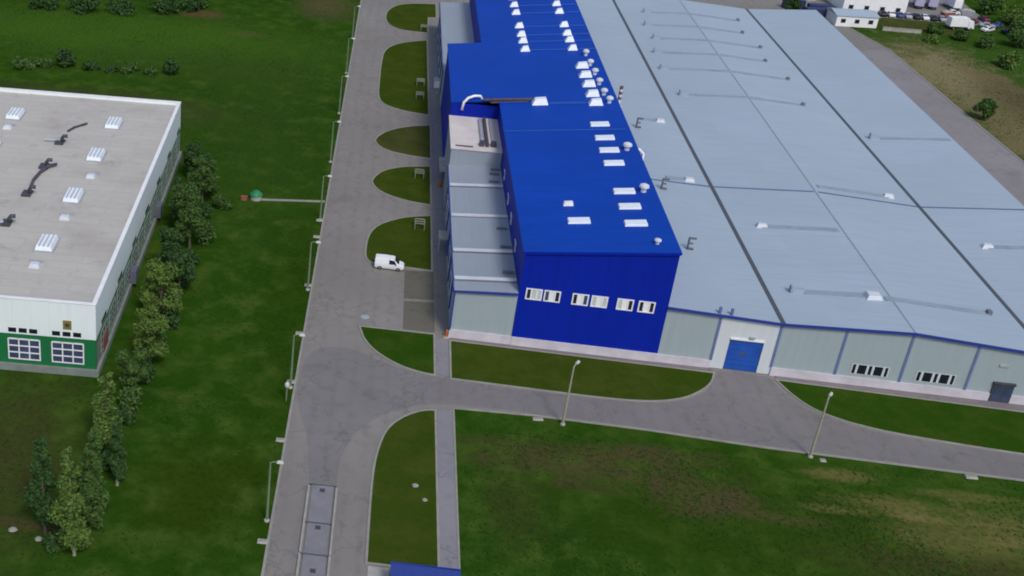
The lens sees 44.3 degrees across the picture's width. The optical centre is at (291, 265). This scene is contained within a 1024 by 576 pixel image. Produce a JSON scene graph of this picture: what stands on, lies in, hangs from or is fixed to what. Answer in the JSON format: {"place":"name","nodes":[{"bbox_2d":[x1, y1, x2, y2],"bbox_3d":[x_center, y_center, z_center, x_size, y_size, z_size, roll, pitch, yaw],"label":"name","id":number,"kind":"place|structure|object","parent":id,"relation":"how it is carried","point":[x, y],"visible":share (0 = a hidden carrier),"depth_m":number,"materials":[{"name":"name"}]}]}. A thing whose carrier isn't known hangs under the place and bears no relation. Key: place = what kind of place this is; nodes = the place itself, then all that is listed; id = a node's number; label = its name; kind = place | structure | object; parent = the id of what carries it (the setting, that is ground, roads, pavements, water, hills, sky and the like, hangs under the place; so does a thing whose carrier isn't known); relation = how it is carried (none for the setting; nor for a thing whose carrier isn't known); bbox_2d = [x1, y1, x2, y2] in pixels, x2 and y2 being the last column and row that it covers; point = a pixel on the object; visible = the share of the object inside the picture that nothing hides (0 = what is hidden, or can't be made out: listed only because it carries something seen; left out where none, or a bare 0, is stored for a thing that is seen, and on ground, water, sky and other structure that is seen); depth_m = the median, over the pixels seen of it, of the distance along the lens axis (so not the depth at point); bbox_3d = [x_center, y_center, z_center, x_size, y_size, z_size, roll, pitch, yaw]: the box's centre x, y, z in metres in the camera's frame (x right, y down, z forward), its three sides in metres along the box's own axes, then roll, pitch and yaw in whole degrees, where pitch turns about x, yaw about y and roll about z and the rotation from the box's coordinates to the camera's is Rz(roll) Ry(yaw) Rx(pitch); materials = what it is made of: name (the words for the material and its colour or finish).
{"place":"outdoors","nodes":[
{"label":"outdoors","id":0,"kind":"place"},
{"bbox_2d":[0,87,181,376],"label":"flat roofed building","id":1,"kind":"structure","parent":0,"point":[86,180],"depth_m":181.81,"materials":[{"name":"white paint"}]},
{"bbox_2d":[7,337,40,360],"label":"window","id":2,"kind":"structure","parent":1,"relation":"in","point":[18,348],"depth_m":158.95,"materials":[{"name":"glass"}]},
{"bbox_2d":[51,341,83,364],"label":"window","id":3,"kind":"structure","parent":1,"relation":"in","point":[62,352],"depth_m":158.75,"materials":[{"name":"glass"}]},
{"bbox_2d":[109,297,115,330],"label":"window","id":4,"kind":"structure","parent":1,"relation":"in","point":[112,312],"depth_m":168.23,"materials":[{"name":"grey glass"}]},
{"bbox_2d":[117,278,122,310],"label":"window","id":5,"kind":"structure","parent":1,"relation":"in","point":[120,290],"depth_m":173.12,"materials":[{"name":"grey glass"}]},
{"bbox_2d":[124,260,129,290],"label":"window","id":6,"kind":"structure","parent":1,"relation":"in","point":[127,272],"depth_m":178.14,"materials":[{"name":"grey glass"}]},
{"bbox_2d":[250,190,262,200],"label":"well house","id":7,"kind":"structure","parent":0,"point":[256,195],"depth_m":211.76,"materials":[{"name":"concrete"}]},
{"bbox_2d":[261,199,324,201],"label":"path","id":8,"kind":"structure","parent":0,"point":[293,200],"depth_m":213.11,"materials":[{"name":"concrete"}]},
{"bbox_2d":[429,37,443,269],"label":"path","id":9,"kind":"structure","parent":0,"point":[438,257],"depth_m":230.84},
{"bbox_2d":[436,337,448,374],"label":"path","id":10,"kind":"structure","parent":0,"point":[442,361],"depth_m":169.64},
{"bbox_2d":[437,411,456,568],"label":"path","id":11,"kind":"structure","parent":0,"point":[447,532],"depth_m":142.75,"materials":[{"name":"concrete"}]},
{"bbox_2d":[453,408,459,568],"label":"kerb","id":12,"kind":"structure","parent":11,"relation":"on","point":[458,542],"depth_m":142.90,"materials":[{"name":"concrete"}]},
{"bbox_2d":[0,0,1023,575],"bbox_3d":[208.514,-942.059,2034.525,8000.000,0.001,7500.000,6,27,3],"label":"ground","id":13,"kind":"structure","parent":0,"point":[210,360],"depth_m":152.25,"materials":[{"name":"green plant"}]},
{"bbox_2d":[11,55,35,69],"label":"shrub","id":14,"kind":"object","parent":13,"relation":"on","point":[18,61],"visible":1,"depth_m":265.75,"materials":[{"name":"green plant"}]},
{"bbox_2d":[23,437,57,532],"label":"tree","id":15,"kind":"object","parent":13,"relation":"on","point":[38,499],"visible":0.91,"depth_m":128.98,"materials":[{"name":"green plant"}]},
{"bbox_2d":[27,0,59,10],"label":"shrub","id":16,"kind":"object","parent":13,"relation":"on","point":[36,4],"visible":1,"depth_m":305.96,"materials":[{"name":"green plant"}]},
{"bbox_2d":[35,59,53,67],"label":"shrub","id":17,"kind":"object","parent":13,"relation":"on","point":[45,63],"visible":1,"depth_m":267.18,"materials":[{"name":"green plant"}]},
{"bbox_2d":[41,530,63,554],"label":"shrub","id":18,"kind":"object","parent":13,"relation":"on","point":[51,543],"visible":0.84,"depth_m":129.24,"materials":[{"name":"green plant"}]},
{"bbox_2d":[55,48,75,66],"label":"tree","id":19,"kind":"object","parent":13,"relation":"on","point":[62,55],"visible":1,"depth_m":267.08,"materials":[{"name":"green plant"}]},
{"bbox_2d":[46,446,93,555],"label":"tree","id":20,"kind":"object","parent":13,"relation":"on","point":[64,513],"visible":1,"depth_m":125.39,"materials":[{"name":"green plant"}]},
{"bbox_2d":[64,0,102,14],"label":"shrub","id":21,"kind":"object","parent":13,"relation":"on","point":[86,4],"visible":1,"depth_m":305.71,"materials":[{"name":"green plant"}]},
{"bbox_2d":[82,61,100,70],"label":"shrub","id":22,"kind":"object","parent":13,"relation":"on","point":[93,65],"visible":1,"depth_m":267.29,"materials":[{"name":"green plant"}]},
{"bbox_2d":[78,425,109,528],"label":"tree","id":23,"kind":"object","parent":13,"relation":"on","point":[94,495],"visible":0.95,"depth_m":130.19,"materials":[{"name":"green plant"}]},
{"bbox_2d":[90,371,116,450],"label":"tree","id":24,"kind":"object","parent":13,"relation":"on","point":[103,403],"visible":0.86,"depth_m":142.61,"materials":[{"name":"green plant"}]},
{"bbox_2d":[97,449,111,471],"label":"shrub","id":25,"kind":"object","parent":13,"relation":"on","point":[105,455],"visible":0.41,"depth_m":141.57,"materials":[{"name":"green plant"}]},
{"bbox_2d":[107,420,128,485],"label":"tree","id":26,"kind":"object","parent":13,"relation":"on","point":[117,461],"visible":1,"depth_m":137.76,"materials":[{"name":"green plant"}]},
{"bbox_2d":[104,0,136,15],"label":"shrub","id":27,"kind":"object","parent":13,"relation":"on","point":[122,6],"visible":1,"depth_m":306.94,"materials":[{"name":"green plant"}]},
{"bbox_2d":[113,406,136,425],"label":"shrub","id":28,"kind":"object","parent":13,"relation":"on","point":[126,415],"visible":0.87,"depth_m":150.31,"materials":[{"name":"green plant"}]},
{"bbox_2d":[120,61,140,73],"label":"shrub","id":29,"kind":"object","parent":13,"relation":"on","point":[128,67],"visible":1,"depth_m":267.59,"materials":[{"name":"green plant"}]},
{"bbox_2d":[117,384,144,410],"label":"shrub","id":30,"kind":"object","parent":13,"relation":"on","point":[130,397],"visible":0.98,"depth_m":152.29,"materials":[{"name":"green plant"}]},
{"bbox_2d":[113,344,149,388],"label":"tree","id":31,"kind":"object","parent":13,"relation":"on","point":[134,367],"visible":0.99,"depth_m":152.71,"materials":[{"name":"green plant"}]},
{"bbox_2d":[139,360,155,382],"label":"shrub","id":32,"kind":"object","parent":13,"relation":"on","point":[147,379],"visible":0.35,"depth_m":158.57,"materials":[{"name":"green plant"}]},
{"bbox_2d":[133,308,169,363],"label":"tree","id":33,"kind":"object","parent":13,"relation":"on","point":[147,330],"visible":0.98,"depth_m":160.57,"materials":[{"name":"green plant"}]},
{"bbox_2d":[137,257,182,313],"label":"tree","id":34,"kind":"object","parent":13,"relation":"on","point":[159,275],"visible":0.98,"depth_m":170.61,"materials":[{"name":"green plant"}]},
{"bbox_2d":[149,0,181,13],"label":"shrub","id":35,"kind":"object","parent":13,"relation":"on","point":[163,5],"visible":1,"depth_m":309.52,"materials":[{"name":"green plant"}]},
{"bbox_2d":[158,303,181,330],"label":"shrub","id":36,"kind":"object","parent":13,"relation":"on","point":[173,318],"visible":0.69,"depth_m":171.29,"materials":[{"name":"green plant"}]},
{"bbox_2d":[156,226,184,263],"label":"tree","id":37,"kind":"object","parent":13,"relation":"on","point":[172,239],"visible":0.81,"depth_m":181.60,"materials":[{"name":"green plant"}]},
{"bbox_2d":[163,58,179,74],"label":"tree","id":38,"kind":"object","parent":13,"relation":"on","point":[174,67],"visible":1,"depth_m":267.29,"materials":[{"name":"green plant"}]},
{"bbox_2d":[166,249,196,296],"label":"tree","id":39,"kind":"object","parent":13,"relation":"on","point":[185,262],"visible":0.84,"depth_m":177.43,"materials":[{"name":"green plant"}]},
{"bbox_2d":[166,177,201,220],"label":"tree","id":40,"kind":"object","parent":13,"relation":"on","point":[171,204],"visible":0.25,"depth_m":198.45,"materials":[{"name":"green plant"}]},
{"bbox_2d":[171,181,204,250],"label":"tree","id":41,"kind":"object","parent":13,"relation":"on","point":[190,214],"visible":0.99,"depth_m":188.85,"materials":[{"name":"green plant"}]},
{"bbox_2d":[178,0,210,12],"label":"shrub","id":42,"kind":"object","parent":13,"relation":"on","point":[191,5],"visible":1,"depth_m":312.05,"materials":[{"name":"green plant"}]},
{"bbox_2d":[183,141,211,171],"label":"tree","id":43,"kind":"object","parent":13,"relation":"on","point":[189,153],"visible":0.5,"depth_m":215.89,"materials":[{"name":"green plant"}]},
{"bbox_2d":[186,155,219,202],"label":"tree","id":44,"kind":"object","parent":13,"relation":"on","point":[205,177],"visible":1,"depth_m":207.08,"materials":[{"name":"green plant"}]},
{"bbox_2d":[191,219,216,246],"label":"shrub","id":45,"kind":"object","parent":13,"relation":"on","point":[206,233],"visible":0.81,"depth_m":195.29,"materials":[{"name":"green plant"}]},
{"bbox_2d":[199,203,213,219],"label":"shrub","id":46,"kind":"object","parent":13,"relation":"on","point":[207,209],"visible":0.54,"depth_m":202.76,"materials":[{"name":"green plant"}]},
{"bbox_2d":[211,194,232,209],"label":"shrub","id":47,"kind":"object","parent":13,"relation":"on","point":[221,201],"visible":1,"depth_m":207.33,"materials":[{"name":"green plant"}]},
{"bbox_2d":[264,460,283,522],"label":"street lamp","id":48,"kind":"object","parent":13,"relation":"on","point":[266,519],"visible":1,"depth_m":134.27,"materials":[{"name":"metal"}]},
{"bbox_2d":[288,333,304,388],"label":"street lamp","id":49,"kind":"object","parent":13,"relation":"on","point":[291,369],"visible":0.93,"depth_m":158.39,"materials":[{"name":"metal"}]},
{"bbox_2d":[367,566,388,575],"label":"concrete pad","id":50,"kind":"object","parent":13,"relation":"on","point":[376,571],"visible":1,"depth_m":129.78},
{"bbox_2d":[361,327,433,373],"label":"lawn","id":51,"kind":"structure","parent":13,"relation":"on","point":[413,350],"depth_m":171.26,"materials":[{"name":"plant"}]},
{"bbox_2d":[358,325,435,375],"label":"kerb","id":52,"kind":"structure","parent":51,"relation":"on","point":[376,351],"depth_m":170.31,"materials":[{"name":"concrete"}]},
{"bbox_2d":[366,216,430,269],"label":"lawn","id":53,"kind":"structure","parent":13,"relation":"on","point":[405,242],"depth_m":200.82,"materials":[{"name":"plant"}]},
{"bbox_2d":[365,215,432,271],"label":"kerb","id":54,"kind":"structure","parent":53,"relation":"on","point":[368,260],"depth_m":199.46,"materials":[{"name":"concrete"}]},
{"bbox_2d":[373,167,429,203],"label":"lawn","id":55,"kind":"structure","parent":13,"relation":"on","point":[402,183],"depth_m":222.35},
{"bbox_2d":[371,166,431,205],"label":"kerb","id":56,"kind":"structure","parent":55,"relation":"on","point":[404,199],"depth_m":220.71,"materials":[{"name":"concrete"}]},
{"bbox_2d":[368,410,437,566],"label":"lawn","id":57,"kind":"structure","parent":13,"relation":"on","point":[403,522],"depth_m":141.40,"materials":[{"name":"plant"}]},
{"bbox_2d":[365,409,439,566],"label":"kerb","id":58,"kind":"structure","parent":57,"relation":"on","point":[370,501],"depth_m":142.07,"materials":[{"name":"concrete"}]},
{"bbox_2d":[376,125,429,157],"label":"lawn","id":59,"kind":"structure","parent":13,"relation":"on","point":[413,140],"depth_m":241.28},
{"bbox_2d":[375,125,431,158],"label":"kerb","id":60,"kind":"structure","parent":59,"relation":"on","point":[406,154],"depth_m":238.37,"materials":[{"name":"concrete"}]},
{"bbox_2d":[379,40,427,113],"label":"lawn","id":61,"kind":"structure","parent":13,"relation":"on","point":[403,67],"depth_m":276.34,"materials":[{"name":"plant"}]},
{"bbox_2d":[378,40,429,115],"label":"kerb","id":62,"kind":"structure","parent":61,"relation":"on","point":[428,114],"depth_m":273.19,"materials":[{"name":"concrete"}]},
{"bbox_2d":[386,4,435,31],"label":"lawn","id":63,"kind":"structure","parent":13,"relation":"on","point":[411,17],"depth_m":321.35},
{"bbox_2d":[441,0,681,361],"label":"production block","id":64,"kind":"structure","parent":13,"relation":"on","point":[597,252],"depth_m":186.82,"materials":[{"name":"blue paint"}]},
{"bbox_2d":[525,288,542,300],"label":"window","id":65,"kind":"structure","parent":64,"relation":"in","point":[531,294],"depth_m":169.65,"materials":[{"name":"white paint"}]},
{"bbox_2d":[543,290,560,302],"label":"window","id":66,"kind":"structure","parent":64,"relation":"in","point":[555,298],"depth_m":169.42,"materials":[{"name":"white paint"}]},
{"bbox_2d":[571,293,589,305],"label":"window","id":67,"kind":"structure","parent":64,"relation":"in","point":[577,299],"depth_m":169.07,"materials":[{"name":"white paint"}]},
{"bbox_2d":[590,295,608,307],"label":"window","id":68,"kind":"structure","parent":64,"relation":"in","point":[601,301],"depth_m":168.87,"materials":[{"name":"white paint"}]},
{"bbox_2d":[616,298,634,310],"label":"window","id":69,"kind":"structure","parent":64,"relation":"in","point":[622,304],"depth_m":168.58,"materials":[{"name":"white paint"}]},
{"bbox_2d":[637,301,655,313],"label":"window","id":70,"kind":"structure","parent":64,"relation":"in","point":[643,306],"depth_m":168.29,"materials":[{"name":"white paint"}]},
{"bbox_2d":[560,360,579,425],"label":"street lamp","id":71,"kind":"object","parent":13,"relation":"on","point":[562,423],"visible":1,"depth_m":154.66,"materials":[{"name":"metal"}]},
{"bbox_2d":[451,341,712,399],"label":"lawn","id":72,"kind":"structure","parent":13,"relation":"on","point":[542,370],"depth_m":167.64,"materials":[{"name":"plant"}]},
{"bbox_2d":[449,340,714,401],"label":"kerb","id":73,"kind":"structure","parent":72,"relation":"on","point":[680,398],"depth_m":164.65,"materials":[{"name":"concrete"}]},
{"bbox_2d":[450,338,1023,410],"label":"apron","id":74,"kind":"object","parent":13,"relation":"on","point":[1010,406],"visible":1,"depth_m":169.16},
{"bbox_2d":[783,0,801,9],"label":"tree","id":75,"kind":"object","parent":13,"relation":"on","point":[793,5],"visible":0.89,"depth_m":344.06,"materials":[{"name":"green plant"}]},
{"bbox_2d":[576,0,1023,404],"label":"factory hall","id":76,"kind":"structure","parent":13,"relation":"on","point":[838,206],"depth_m":201.77,"materials":[{"name":"grey paint"}]},
{"bbox_2d":[850,363,889,377],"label":"window","id":77,"kind":"structure","parent":76,"relation":"in","point":[861,369],"depth_m":168.37,"materials":[{"name":"paint"}]},
{"bbox_2d":[914,371,956,384],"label":"window","id":78,"kind":"structure","parent":76,"relation":"in","point":[921,376],"depth_m":167.63,"materials":[{"name":"paint"}]},
{"bbox_2d":[988,384,1014,402],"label":"door","id":79,"kind":"structure","parent":76,"relation":"in","point":[998,393],"depth_m":167.14,"materials":[{"name":"glass"}]},
{"bbox_2d":[807,392,832,458],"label":"street lamp","id":80,"kind":"object","parent":13,"relation":"on","point":[810,455],"visible":1,"depth_m":151.66,"materials":[{"name":"metal"}]},
{"bbox_2d":[825,7,879,27],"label":"office block","id":81,"kind":"structure","parent":13,"relation":"on","point":[852,17],"depth_m":338.66,"materials":[{"name":"white paint"}]},
{"bbox_2d":[779,381,1023,452],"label":"lawn","id":82,"kind":"structure","parent":13,"relation":"on","point":[992,428],"depth_m":163.40,"materials":[{"name":"plant"}]},
{"bbox_2d":[774,379,1023,454],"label":"kerb","id":83,"kind":"structure","parent":82,"relation":"on","point":[787,390],"depth_m":162.85,"materials":[{"name":"concrete"}]},
{"bbox_2d":[882,26,921,33],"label":"wall","id":84,"kind":"structure","parent":13,"relation":"on","point":[895,29],"depth_m":337.01,"materials":[{"name":"concrete"}]},
{"bbox_2d":[878,18,953,34],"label":"lawn","id":85,"kind":"structure","parent":13,"relation":"on","point":[884,22],"depth_m":344.39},
{"bbox_2d":[923,33,940,43],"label":"shrub","id":86,"kind":"object","parent":13,"relation":"on","point":[933,38],"visible":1,"depth_m":328.69,"materials":[{"name":"green plant"}]},
{"bbox_2d":[927,22,944,33],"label":"shrub","id":87,"kind":"object","parent":13,"relation":"on","point":[932,28],"visible":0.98,"depth_m":336.52,"materials":[{"name":"green plant"}]},
{"bbox_2d":[946,15,973,30],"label":"box truck","id":88,"kind":"object","parent":13,"relation":"on","point":[954,22],"visible":0.99,"depth_m":341.65,"materials":[{"name":"white paint"}]},
{"bbox_2d":[952,28,971,41],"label":"shrub","id":89,"kind":"object","parent":13,"relation":"on","point":[961,34],"visible":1,"depth_m":331.68,"materials":[{"name":"green plant"}]},
{"bbox_2d":[972,97,998,118],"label":"tree","id":90,"kind":"object","parent":13,"relation":"on","point":[987,107],"visible":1,"depth_m":272.88,"materials":[{"name":"green plant"}]},
{"bbox_2d":[978,33,994,49],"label":"shrub","id":91,"kind":"object","parent":13,"relation":"on","point":[986,41],"visible":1,"depth_m":326.40,"materials":[{"name":"green plant"}]},
{"bbox_2d":[974,0,1007,14],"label":"shrub","id":92,"kind":"object","parent":13,"relation":"on","point":[993,5],"visible":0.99,"depth_m":358.87,"materials":[{"name":"green plant"}]},
{"bbox_2d":[997,51,1023,69],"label":"shrub","id":93,"kind":"object","parent":13,"relation":"on","point":[1009,60],"visible":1,"depth_m":310.81,"materials":[{"name":"green plant"}]},
{"bbox_2d":[997,3,1023,27],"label":"shrub","id":94,"kind":"object","parent":13,"relation":"on","point":[1009,17],"visible":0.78,"depth_m":348.98,"materials":[{"name":"green plant"}]},
{"bbox_2d":[1007,26,1023,47],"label":"shrub","id":95,"kind":"object","parent":13,"relation":"on","point":[1016,34],"visible":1,"depth_m":328.36,"materials":[{"name":"green plant"}]},
{"bbox_2d":[264,0,1023,575],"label":"road","id":96,"kind":"structure","parent":0,"point":[352,284],"depth_m":185.99,"materials":[{"name":"asphalt"}]},
{"bbox_2d":[261,0,361,575],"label":"kerb","id":97,"kind":"structure","parent":96,"relation":"on","point":[279,476],"depth_m":168.22,"materials":[{"name":"concrete"}]},
{"bbox_2d":[295,483,337,575],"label":"truck scale","id":98,"kind":"object","parent":96,"relation":"on","point":[314,553],"visible":1,"depth_m":134.91,"materials":[{"name":"metal"}]},
{"bbox_2d":[374,254,404,271],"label":"van","id":99,"kind":"object","parent":96,"relation":"on","point":[385,261],"visible":1,"depth_m":191.36,"materials":[{"name":"white paint"}]},
{"bbox_2d":[403,270,434,332],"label":"parking bay","id":100,"kind":"object","parent":96,"relation":"on","point":[418,316],"visible":1,"depth_m":183.02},
{"bbox_2d":[390,561,460,575],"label":"gatehouse","id":101,"kind":"object","parent":96,"relation":"on","point":[402,569],"visible":1,"depth_m":126.11,"materials":[{"name":"blue paint"}]},
{"bbox_2d":[437,2,518,344],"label":"side annex","id":102,"kind":"object","parent":96,"relation":"on","point":[483,292],"visible":1,"depth_m":191.03,"materials":[{"name":"metal"}]},
{"bbox_2d":[454,407,1023,481],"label":"kerb","id":103,"kind":"structure","parent":96,"relation":"on","point":[765,447],"depth_m":155.07,"materials":[{"name":"concrete"}]},
{"bbox_2d":[298,347,1023,484],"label":"road","id":104,"kind":"structure","parent":0,"point":[345,395],"depth_m":159.56,"materials":[{"name":"asphalt"}]},
{"bbox_2d":[828,0,908,12],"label":"storage hall","id":105,"kind":"structure","parent":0,"point":[890,5],"depth_m":352.28,"materials":[{"name":"white paint"}]},
{"bbox_2d":[812,0,982,25],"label":"yard paving","id":106,"kind":"structure","parent":0,"point":[910,8],"depth_m":360.61,"materials":[{"name":"concrete"}]},
{"bbox_2d":[858,49,1023,205],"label":"road","id":107,"kind":"structure","parent":0,"point":[997,161],"depth_m":270.60,"materials":[{"name":"concrete"}]},
{"bbox_2d":[850,28,1023,162],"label":"kerb","id":108,"kind":"structure","parent":107,"relation":"on","point":[945,97],"depth_m":286.23,"materials":[{"name":"concrete"}]},
{"bbox_2d":[942,0,963,10],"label":"box truck","id":109,"kind":"object","parent":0,"point":[956,4],"visible":0.96,"depth_m":361.07,"materials":[{"name":"white paint"}]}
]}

